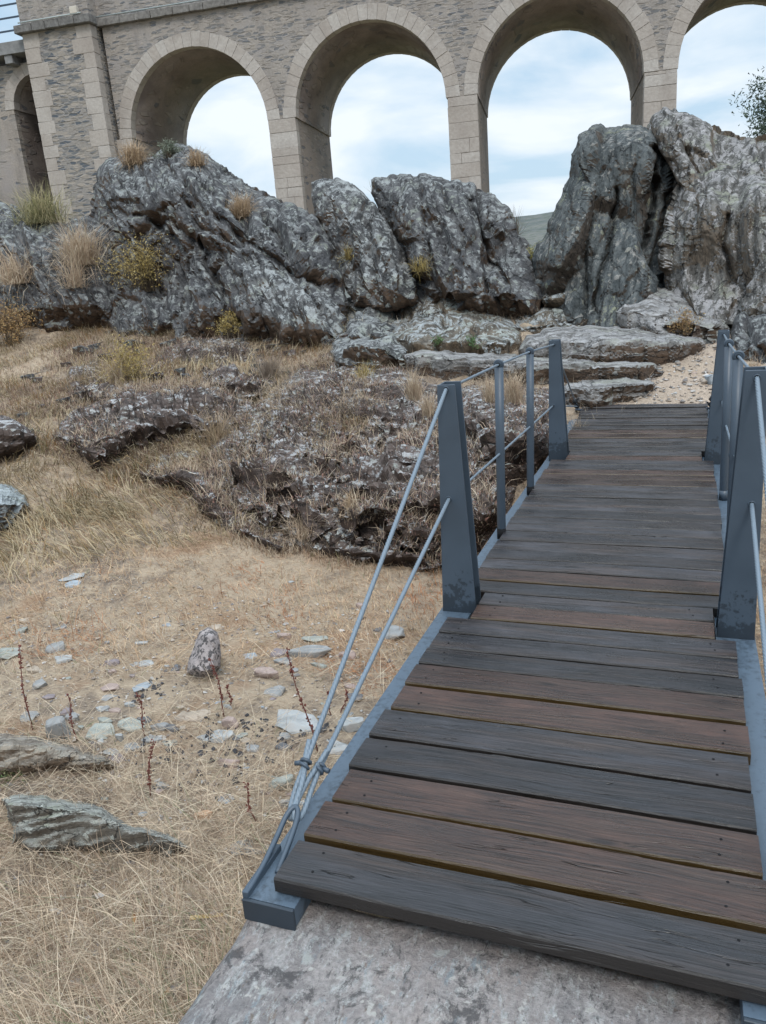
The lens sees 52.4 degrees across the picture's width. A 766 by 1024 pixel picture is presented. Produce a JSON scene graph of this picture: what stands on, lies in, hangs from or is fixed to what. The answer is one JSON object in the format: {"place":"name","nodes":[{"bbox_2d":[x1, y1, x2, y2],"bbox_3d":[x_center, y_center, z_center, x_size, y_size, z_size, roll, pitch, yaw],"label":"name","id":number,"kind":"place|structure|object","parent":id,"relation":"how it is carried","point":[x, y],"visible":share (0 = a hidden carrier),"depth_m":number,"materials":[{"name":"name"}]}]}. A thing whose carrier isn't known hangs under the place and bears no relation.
{"place":"outdoors","nodes":[
{"label":"outdoors","id":0,"kind":"place"},
{"bbox_2d":[0,308,398,594],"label":"tall dry grass","id":1,"kind":"structure","parent":0,"point":[63,514],"depth_m":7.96,"materials":[{"name":"plant"}]},
{"bbox_2d":[0,308,765,1023],"bbox_3d":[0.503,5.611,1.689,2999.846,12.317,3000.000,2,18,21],"label":"ground","id":2,"kind":"structure","parent":0,"point":[88,693],"depth_m":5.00,"materials":[{"name":"plant"}]},
{"bbox_2d":[0,647,20,658],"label":"loose stone","id":3,"kind":"object","parent":2,"relation":"on","point":[10,652],"visible":0.69,"depth_m":5.04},
{"bbox_2d":[0,484,28,533],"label":"rock boulder","id":4,"kind":"object","parent":2,"relation":"on","point":[10,500],"visible":0.69,"depth_m":7.57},
{"bbox_2d":[0,769,34,786],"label":"green plant","id":5,"kind":"object","parent":2,"relation":"on","point":[8,775],"visible":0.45,"depth_m":3.71,"materials":[{"name":"green plant"}]},
{"bbox_2d":[0,415,38,461],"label":"rock bank","id":6,"kind":"object","parent":2,"relation":"on","point":[15,435],"visible":0.85,"depth_m":9.12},
{"bbox_2d":[18,645,32,729],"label":"dock stalk","id":7,"kind":"object","parent":2,"relation":"on","point":[21,677],"visible":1,"depth_m":4.06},
{"bbox_2d":[0,292,51,346],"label":"dry shrub","id":8,"kind":"object","parent":2,"relation":"on","point":[7,331],"visible":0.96,"depth_m":15.04,"materials":[{"name":"brown plant"}]},
{"bbox_2d":[20,711,38,721],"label":"loose stone","id":9,"kind":"object","parent":2,"relation":"on","point":[33,713],"visible":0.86,"depth_m":4.28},
{"bbox_2d":[32,678,47,689],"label":"loose stone","id":10,"kind":"object","parent":2,"relation":"on","point":[37,685],"visible":0.92,"depth_m":4.58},
{"bbox_2d":[45,641,64,653],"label":"loose stone","id":11,"kind":"object","parent":2,"relation":"on","point":[60,645],"visible":0.91,"depth_m":5.01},
{"bbox_2d":[0,201,113,332],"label":"rock outcrop","id":12,"kind":"object","parent":2,"relation":"on","point":[91,305],"visible":0.62,"depth_m":15.63,"materials":[{"name":"stone"}]},
{"bbox_2d":[0,234,36,301],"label":"dry tuft","id":13,"kind":"object","parent":12,"relation":"on","point":[11,272],"visible":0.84,"depth_m":15.70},
{"bbox_2d":[0,172,81,230],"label":"dry tuft","id":14,"kind":"object","parent":12,"relation":"on","point":[46,212],"visible":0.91,"depth_m":16.97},
{"bbox_2d":[27,206,117,297],"bbox_3d":[-5.915,-5.191,15.564,2.545,1.819,2.518,2,18,21],"label":"dry tuft","id":15,"kind":"object","parent":12,"relation":"on","point":[77,249],"visible":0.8,"depth_m":15.32,"materials":[{"name":"plant"}]},
{"bbox_2d":[37,240,115,304],"bbox_3d":[-6.032,-4.572,15.180,1.641,1.504,1.757,-11,18,-21],"label":"dry tuft","id":16,"kind":"object","parent":12,"relation":"on","point":[75,280],"visible":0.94,"depth_m":15.02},
{"bbox_2d":[45,715,70,740],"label":"loose stone","id":17,"kind":"object","parent":2,"relation":"on","point":[55,726],"visible":0.7,"depth_m":4.00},
{"bbox_2d":[0,733,117,775],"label":"rock slab","id":18,"kind":"object","parent":2,"relation":"on","point":[24,754],"visible":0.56,"depth_m":3.67,"materials":[{"name":"stone"}]},
{"bbox_2d":[55,655,71,663],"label":"loose stone","id":19,"kind":"object","parent":2,"relation":"on","point":[63,659],"visible":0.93,"depth_m":4.88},
{"bbox_2d":[58,573,84,580],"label":"loose stone","id":20,"kind":"object","parent":2,"relation":"on","point":[72,577],"visible":0.96,"depth_m":6.20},
{"bbox_2d":[66,693,77,740],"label":"dock stalk","id":21,"kind":"object","parent":2,"relation":"on","point":[70,717],"visible":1,"depth_m":3.96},
{"bbox_2d":[72,345,90,356],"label":"loose stone","id":22,"kind":"object","parent":2,"relation":"on","point":[79,348],"visible":0.56,"depth_m":13.78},
{"bbox_2d":[2,793,191,856],"bbox_3d":[-1.419,1.408,3.539,1.616,0.646,0.570,7,20,33],"label":"rock slab","id":23,"kind":"object","parent":2,"relation":"on","point":[45,819],"visible":0.62,"depth_m":3.15,"materials":[{"name":"stone"}]},
{"bbox_2d":[86,723,114,740],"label":"loose stone","id":24,"kind":"object","parent":2,"relation":"on","point":[93,730],"visible":0.87,"depth_m":4.01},
{"bbox_2d":[63,358,139,403],"bbox_3d":[-4.458,-2.084,12.370,1.258,0.556,3.712,-13,19,-25],"label":"rock bank","id":25,"kind":"object","parent":2,"relation":"on","point":[94,391],"visible":0.28,"depth_m":11.48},
{"bbox_2d":[61,354,141,400],"bbox_3d":[-4.416,-2.142,12.303,1.432,0.634,3.757,-9,17,-14],"label":"stonecrop cover","id":26,"kind":"object","parent":25,"relation":"on","point":[75,372],"visible":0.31,"depth_m":12.04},
{"bbox_2d":[81,334,176,385],"bbox_3d":[-3.834,-2.267,11.885,1.372,0.923,1.330,-12,18,-22],"label":"dry shrub","id":27,"kind":"object","parent":25,"relation":"on","point":[128,364],"visible":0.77,"depth_m":11.79,"materials":[{"name":"beige plant"}]},
{"bbox_2d":[100,683,118,691],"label":"loose stone","id":28,"kind":"object","parent":2,"relation":"on","point":[112,686],"visible":0.94,"depth_m":4.49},
{"bbox_2d":[117,717,144,731],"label":"loose stone","id":29,"kind":"object","parent":2,"relation":"on","point":[125,721],"visible":0.82,"depth_m":4.05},
{"bbox_2d":[129,659,153,667],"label":"loose stone","id":30,"kind":"object","parent":2,"relation":"on","point":[148,662],"visible":0.69,"depth_m":4.79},
{"bbox_2d":[132,681,152,692],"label":"loose stone","id":31,"kind":"object","parent":2,"relation":"on","point":[144,685],"visible":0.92,"depth_m":4.47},
{"bbox_2d":[146,739,155,795],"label":"dock stalk","id":32,"kind":"object","parent":2,"relation":"on","point":[149,767],"visible":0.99,"depth_m":3.44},
{"bbox_2d":[141,735,161,742],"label":"loose stone","id":33,"kind":"object","parent":2,"relation":"on","point":[158,738],"visible":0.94,"depth_m":3.89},
{"bbox_2d":[51,381,253,471],"bbox_3d":[-3.186,-1.332,10.603,2.762,0.764,3.897,-16,20,-33],"label":"rock bank","id":34,"kind":"object","parent":2,"relation":"on","point":[163,419],"visible":0.6,"depth_m":9.39,"materials":[{"name":"stone"}]},
{"bbox_2d":[81,345,143,388],"bbox_3d":[-4.009,-2.027,11.790,1.227,1.140,1.250,-8,17,-10],"label":"dry tuft","id":35,"kind":"object","parent":34,"relation":"on","point":[116,378],"visible":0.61,"depth_m":11.75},
{"bbox_2d":[51,372,256,471],"bbox_3d":[-3.171,-1.403,10.474,2.769,0.862,4.040,-14,19,-27],"label":"stonecrop cover","id":36,"kind":"object","parent":34,"relation":"on","point":[147,388],"visible":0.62,"depth_m":9.90,"materials":[{"name":"plant"}]},
{"bbox_2d":[147,372,167,381],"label":"loose stone","id":37,"kind":"object","parent":2,"relation":"on","point":[154,375],"visible":0.63,"depth_m":11.77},
{"bbox_2d":[149,722,168,730],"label":"loose stone","id":38,"kind":"object","parent":2,"relation":"on","point":[164,724],"visible":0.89,"depth_m":3.98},
{"bbox_2d":[174,709,210,721],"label":"loose stone","id":39,"kind":"object","parent":2,"relation":"on","point":[194,715],"visible":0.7,"depth_m":4.05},
{"bbox_2d":[193,810,212,820],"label":"loose stone","id":40,"kind":"object","parent":2,"relation":"on","point":[204,816],"visible":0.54,"depth_m":3.22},
{"bbox_2d":[187,627,220,677],"bbox_3d":[-1.032,0.829,4.511,0.198,0.292,0.321,-15,20,-30],"label":"loose stone","id":41,"kind":"object","parent":2,"relation":"on","point":[206,645],"visible":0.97,"depth_m":4.43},
{"bbox_2d":[130,450,283,552],"bbox_3d":[-1.627,-0.203,7.931,0.948,0.526,3.469,-17,21,-36],"label":"rock bank","id":42,"kind":"object","parent":2,"relation":"on","point":[183,475],"visible":0.44,"depth_m":7.69,"materials":[{"name":"stone"}]},
{"bbox_2d":[125,447,278,545],"bbox_3d":[-1.665,-0.294,7.895,1.079,0.584,3.401,-17,21,-35],"label":"stonecrop cover","id":43,"kind":"object","parent":42,"relation":"on","point":[221,502],"visible":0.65,"depth_m":7.61,"materials":[{"name":"plant"}]},
{"bbox_2d":[146,337,276,401],"bbox_3d":[-2.880,-2.363,12.522,1.922,0.841,5.220,-9,17,-15],"label":"rock bank","id":44,"kind":"object","parent":2,"relation":"on","point":[231,371],"visible":0.38,"depth_m":12.29,"materials":[{"name":"stone"}]},
{"bbox_2d":[147,332,276,398],"bbox_3d":[-2.882,-2.471,12.574,2.070,1.022,5.314,-8,17,-12],"label":"stonecrop cover","id":45,"kind":"object","parent":44,"relation":"on","point":[167,347],"visible":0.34,"depth_m":12.45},
{"bbox_2d":[0,574,430,1023],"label":"loose straw","id":46,"kind":"object","parent":2,"relation":"on","point":[163,830],"visible":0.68,"depth_m":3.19,"materials":[{"name":"plant"}]},
{"bbox_2d":[197,729,234,742],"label":"loose stone","id":47,"kind":"object","parent":2,"relation":"on","point":[229,733],"visible":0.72,"depth_m":3.85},
{"bbox_2d":[208,658,224,716],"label":"dock stalk","id":48,"kind":"object","parent":2,"relation":"on","point":[218,683],"visible":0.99,"depth_m":3.99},
{"bbox_2d":[89,143,348,341],"bbox_3d":[-3.701,-5.418,15.449,8.099,4.329,3.775,10,22,39],"label":"rock outcrop","id":49,"kind":"object","parent":2,"relation":"on","point":[212,240],"visible":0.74,"depth_m":14.71,"materials":[{"name":"stone"}]},
{"bbox_2d":[109,135,154,176],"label":"dry tuft","id":50,"kind":"object","parent":49,"relation":"on","point":[131,156],"visible":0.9,"depth_m":16.59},
{"bbox_2d":[92,231,173,291],"bbox_3d":[-4.696,-4.859,15.111,1.926,1.202,1.826,2,18,21],"label":"dry shrub","id":51,"kind":"object","parent":49,"relation":"on","point":[145,270],"visible":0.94,"depth_m":14.97,"materials":[{"name":"yellow plant"}]},
{"bbox_2d":[149,137,182,158],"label":"cushion plant","id":52,"kind":"object","parent":49,"relation":"on","point":[168,151],"visible":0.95,"depth_m":16.36,"materials":[{"name":"green plant"}]},
{"bbox_2d":[178,145,211,171],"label":"dry tuft","id":53,"kind":"object","parent":49,"relation":"on","point":[197,159],"visible":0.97,"depth_m":15.64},
{"bbox_2d":[206,310,240,336],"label":"dry shrub","id":54,"kind":"object","parent":49,"relation":"on","point":[225,325],"visible":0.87,"depth_m":13.37,"materials":[{"name":"yellow plant"}]},
{"bbox_2d":[225,187,267,222],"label":"dry tuft","id":55,"kind":"object","parent":49,"relation":"on","point":[241,209],"visible":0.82,"depth_m":15.08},
{"bbox_2d":[118,675,335,799],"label":"soil crumbs","id":56,"kind":"object","parent":2,"relation":"on","point":[234,750],"visible":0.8,"depth_m":3.83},
{"bbox_2d":[218,759,239,769],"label":"loose stone","id":57,"kind":"object","parent":2,"relation":"on","point":[228,763],"visible":0.79,"depth_m":3.61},
{"bbox_2d":[221,716,238,728],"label":"loose stone","id":58,"kind":"object","parent":2,"relation":"on","point":[227,720],"visible":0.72,"depth_m":3.94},
{"bbox_2d":[228,840,269,854],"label":"loose stone","id":59,"kind":"object","parent":2,"relation":"on","point":[237,842],"visible":0.34,"depth_m":3.04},
{"bbox_2d":[243,782,255,820],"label":"dock stalk","id":60,"kind":"object","parent":2,"relation":"on","point":[248,802],"visible":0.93,"depth_m":3.16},
{"bbox_2d":[251,666,278,678],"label":"loose stone","id":61,"kind":"object","parent":2,"relation":"on","point":[265,670],"visible":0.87,"depth_m":4.42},
{"bbox_2d":[244,349,289,379],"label":"dry tuft","id":62,"kind":"object","parent":2,"relation":"on","point":[268,369],"visible":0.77,"depth_m":11.30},
{"bbox_2d":[0,304,542,577],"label":"fringe grass","id":63,"kind":"structure","parent":2,"relation":"on","point":[285,550],"depth_m":6.72,"materials":[{"name":"plant"}]},
{"bbox_2d":[264,685,285,696],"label":"loose stone","id":64,"kind":"object","parent":2,"relation":"on","point":[278,692],"visible":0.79,"depth_m":4.25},
{"bbox_2d":[259,772,294,790],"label":"loose stone","id":65,"kind":"object","parent":2,"relation":"on","point":[284,780],"visible":0.69,"depth_m":3.39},
{"bbox_2d":[269,648,286,657],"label":"loose stone","id":66,"kind":"object","parent":2,"relation":"on","point":[278,651],"visible":0.48,"depth_m":4.85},
{"bbox_2d":[273,657,291,664],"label":"loose stone","id":67,"kind":"object","parent":2,"relation":"on","point":[278,660],"visible":0.87,"depth_m":4.65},
{"bbox_2d":[241,260,346,346],"bbox_3d":[-1.823,-3.748,13.671,1.331,1.826,3.412,-16,20,-33],"label":"rock slab","id":68,"kind":"object","parent":2,"relation":"on","point":[290,310],"visible":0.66,"depth_m":12.92,"materials":[{"name":"stone"}]},
{"bbox_2d":[275,709,317,733],"bbox_3d":[-0.449,1.071,3.966,0.276,0.039,0.169,12,28,31],"label":"loose stone","id":69,"kind":"object","parent":2,"relation":"on","point":[298,721],"visible":0.68,"depth_m":3.95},
{"bbox_2d":[286,647,317,750],"bbox_3d":[-0.378,0.906,3.664,0.106,0.584,0.030,1,18,17],"label":"dock stalk","id":70,"kind":"object","parent":2,"relation":"on","point":[300,699],"visible":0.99,"depth_m":3.65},
{"bbox_2d":[288,645,331,657],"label":"loose stone","id":71,"kind":"object","parent":2,"relation":"on","point":[315,649],"visible":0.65,"depth_m":4.75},
{"bbox_2d":[301,636,328,641],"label":"loose stone","id":72,"kind":"object","parent":2,"relation":"on","point":[313,638],"visible":0.85,"depth_m":5.01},
{"bbox_2d":[327,739,347,754],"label":"loose stone","id":73,"kind":"object","parent":2,"relation":"on","point":[338,747],"visible":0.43,"depth_m":3.74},
{"bbox_2d":[338,717,363,732],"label":"loose stone","id":74,"kind":"object","parent":2,"relation":"on","point":[348,726],"visible":0.7,"depth_m":3.89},
{"bbox_2d":[207,353,516,571],"bbox_3d":[-0.520,-0.880,9.068,3.137,1.370,7.117,-7,17,-9],"label":"rock bank","id":75,"kind":"object","parent":2,"relation":"on","point":[390,463],"visible":0.48,"depth_m":7.13,"materials":[{"name":"stone"}]},
{"bbox_2d":[170,405,239,449],"bbox_3d":[-1.991,-0.918,9.123,1.012,0.809,1.116,2,18,21],"label":"dry tuft","id":76,"kind":"object","parent":75,"relation":"on","point":[219,435],"visible":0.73,"depth_m":9.13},
{"bbox_2d":[275,497,329,550],"bbox_3d":[-0.673,0.140,6.564,0.636,0.588,0.706,-12,18,-22],"label":"dry tuft","id":77,"kind":"object","parent":75,"relation":"on","point":[303,527],"visible":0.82,"depth_m":6.49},
{"bbox_2d":[329,488,366,525],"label":"dry tuft","id":78,"kind":"object","parent":75,"relation":"on","point":[347,504],"visible":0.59,"depth_m":6.33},
{"bbox_2d":[201,346,520,571],"bbox_3d":[-0.517,-1.004,8.950,3.292,1.418,7.215,-7,17,-8],"label":"stonecrop cover","id":79,"kind":"object","parent":75,"relation":"on","point":[402,438],"visible":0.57,"depth_m":7.53,"materials":[{"name":"plant"}]},
{"bbox_2d":[395,360,433,401],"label":"dry tuft","id":80,"kind":"object","parent":75,"relation":"on","point":[413,385],"visible":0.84,"depth_m":9.46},
{"bbox_2d":[412,390,437,418],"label":"dry tuft","id":81,"kind":"object","parent":75,"relation":"on","point":[431,408],"visible":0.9,"depth_m":8.62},
{"bbox_2d":[347,361,378,378],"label":"dry tuft","id":82,"kind":"object","parent":2,"relation":"on","point":[362,370],"visible":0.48,"depth_m":10.46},
{"bbox_2d":[311,177,417,312],"bbox_3d":[-0.410,-5.119,14.644,1.208,2.591,3.686,-11,18,-19],"label":"rock outcrop","id":83,"kind":"object","parent":2,"relation":"on","point":[376,272],"visible":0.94,"depth_m":14.16,"materials":[{"name":"stone"}]},
{"bbox_2d":[338,242,358,265],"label":"dry tuft","id":84,"kind":"object","parent":83,"relation":"on","point":[347,256],"visible":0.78,"depth_m":14.21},
{"bbox_2d":[329,332,407,369],"bbox_3d":[-0.255,-2.599,12.341,1.195,0.508,3.569,-6,17,-3],"label":"rock boulder","id":85,"kind":"object","parent":2,"relation":"on","point":[384,350],"visible":0.6,"depth_m":10.95,"materials":[{"name":"stone"}]},
{"bbox_2d":[345,297,396,339],"bbox_3d":[-0.199,-3.418,13.822,1.094,0.783,4.530,-5,17,-2],"label":"rock boulder","id":86,"kind":"object","parent":2,"relation":"on","point":[373,319],"visible":0.56,"depth_m":13.05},
{"bbox_2d":[0,0,765,223],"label":"viaduct","id":87,"kind":"object","parent":2,"relation":"on","point":[84,84],"visible":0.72,"depth_m":28.46,"materials":[{"name":"stone"}]},
{"bbox_2d":[381,625,404,639],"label":"loose stone","id":88,"kind":"object","parent":2,"relation":"on","point":[395,631],"visible":0.64,"depth_m":5.00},
{"bbox_2d":[391,294,521,353],"bbox_3d":[1.122,-3.308,13.221,2.243,0.997,4.769,-4,17,2],"label":"rock slab","id":89,"kind":"object","parent":2,"relation":"on","point":[417,327],"visible":0.64,"depth_m":11.82,"materials":[{"name":"stone"}]},
{"bbox_2d":[371,173,542,316],"bbox_3d":[1.345,-5.103,14.646,2.398,2.909,4.844,-7,17,-8],"label":"rock outcrop","id":90,"kind":"object","parent":2,"relation":"on","point":[466,238],"visible":0.9,"depth_m":13.80,"materials":[{"name":"stone"}]},
{"bbox_2d":[405,254,433,279],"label":"dry tuft","id":91,"kind":"object","parent":90,"relation":"on","point":[422,269],"visible":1,"depth_m":13.21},
{"bbox_2d":[179,900,740,1023],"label":"stone abutment","id":92,"kind":"object","parent":2,"relation":"on","point":[325,963],"visible":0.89,"depth_m":1.97,"materials":[{"name":"stone"}]},
{"bbox_2d":[242,330,765,1023],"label":"footbridge","id":93,"kind":"object","parent":92,"relation":"on","point":[556,744],"visible":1,"depth_m":2.80,"materials":[{"name":"grey wood"}]},
{"bbox_2d":[461,383,548,486],"bbox_3d":[1.351,-0.914,8.533,1.344,0.759,3.655,-2,17,8],"label":"rock ledge","id":94,"kind":"object","parent":2,"relation":"on","point":[541,450],"visible":0.3,"depth_m":7.26,"materials":[{"name":"stone"}]},
{"bbox_2d":[466,373,507,403],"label":"dry tuft","id":95,"kind":"object","parent":94,"relation":"on","point":[489,392],"visible":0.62,"depth_m":8.53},
{"bbox_2d":[462,372,548,482],"bbox_3d":[1.331,-0.989,8.467,1.488,0.838,3.671,-4,17,2],"label":"stonecrop cover","id":96,"kind":"object","parent":94,"relation":"on","point":[517,411],"visible":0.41,"depth_m":7.62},
{"bbox_2d":[480,363,540,404],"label":"dry tuft","id":97,"kind":"object","parent":94,"relation":"on","point":[512,394],"visible":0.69,"depth_m":8.17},
{"bbox_2d":[403,350,664,384],"bbox_3d":[1.956,-2.105,10.818,3.850,0.453,2.328,2,18,21],"label":"rock ledge","id":98,"kind":"object","parent":2,"relation":"on","point":[447,365],"visible":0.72,"depth_m":9.98,"materials":[{"name":"stone"}]},
{"bbox_2d":[466,333,481,351],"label":"green plant","id":99,"kind":"object","parent":98,"relation":"on","point":[473,345],"visible":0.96,"depth_m":11.08,"materials":[{"name":"green plant"}]},
{"bbox_2d":[514,307,584,333],"bbox_3d":[2.906,-3.261,13.236,1.502,0.435,2.522,2,18,21],"label":"rock slab","id":100,"kind":"object","parent":2,"relation":"on","point":[556,316],"visible":0.36,"depth_m":12.85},
{"bbox_2d":[542,293,564,307],"bbox_3d":[3.221,-3.568,13.508,1.149,0.500,1.094,2,18,21],"label":"rock slab","id":101,"kind":"object","parent":2,"relation":"on","point":[554,301],"visible":0.25,"depth_m":13.12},
{"bbox_2d":[531,123,673,327],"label":"rock crag","id":102,"kind":"structure","parent":2,"relation":"on","point":[594,259],"depth_m":13.10,"materials":[{"name":"grey stone"}]},
{"bbox_2d":[564,377,656,408],"bbox_3d":[2.756,-1.517,9.486,1.243,0.333,2.338,2,18,21],"label":"rock ledge","id":103,"kind":"object","parent":2,"relation":"on","point":[591,394],"visible":0.59,"depth_m":8.74,"materials":[{"name":"stone"}]},
{"bbox_2d":[518,325,705,365],"bbox_3d":[3.385,-2.540,11.633,2.670,0.500,3.350,2,18,21],"label":"rock ledge","id":104,"kind":"object","parent":2,"relation":"on","point":[594,343],"visible":0.73,"depth_m":10.37,"materials":[{"name":"stone"}]},
{"bbox_2d":[665,307,705,335],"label":"dry shrub","id":105,"kind":"object","parent":104,"relation":"on","point":[683,326],"visible":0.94,"depth_m":10.94,"materials":[{"name":"beige plant"}]},
{"bbox_2d":[616,287,730,344],"bbox_3d":[4.552,-3.235,12.640,1.994,0.815,3.966,2,18,21],"label":"rock boulder","id":106,"kind":"object","parent":2,"relation":"on","point":[652,313],"visible":0.42,"depth_m":11.45,"materials":[{"name":"stone"}]},
{"bbox_2d":[647,107,765,286],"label":"rock crag","id":107,"kind":"structure","parent":2,"relation":"on","point":[688,143],"depth_m":13.78,"materials":[{"name":"stone"}]},
{"bbox_2d":[657,165,765,327],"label":"rock crag","id":108,"kind":"structure","parent":2,"relation":"on","point":[711,243],"depth_m":12.12,"materials":[{"name":"stone"}]},
{"bbox_2d":[728,68,765,137],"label":"leafy tree","id":109,"kind":"object","parent":2,"relation":"on","point":[762,104],"visible":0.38,"depth_m":18.91,"materials":[{"name":"green plant"}]},
{"bbox_2d":[730,311,765,363],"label":"rock boulder","id":110,"kind":"object","parent":2,"relation":"on","point":[748,335],"visible":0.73,"depth_m":10.44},
{"bbox_2d":[741,253,765,315],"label":"rock slab","id":111,"kind":"object","parent":2,"relation":"on","point":[753,301],"visible":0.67,"depth_m":11.20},
{"bbox_2d":[0,0,765,216],"label":"sky","id":112,"kind":"structure","parent":0,"point":[390,116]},
{"bbox_2d":[345,212,552,297],"bbox_3d":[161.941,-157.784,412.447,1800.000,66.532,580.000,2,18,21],"label":"hill","id":113,"kind":"structure","parent":0,"point":[537,223],"depth_m":441.11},
{"bbox_2d":[520,329,765,403],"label":"path gravel","id":114,"kind":"structure","parent":0,"point":[703,380],"depth_m":9.38,"materials":[{"name":"gravel"}]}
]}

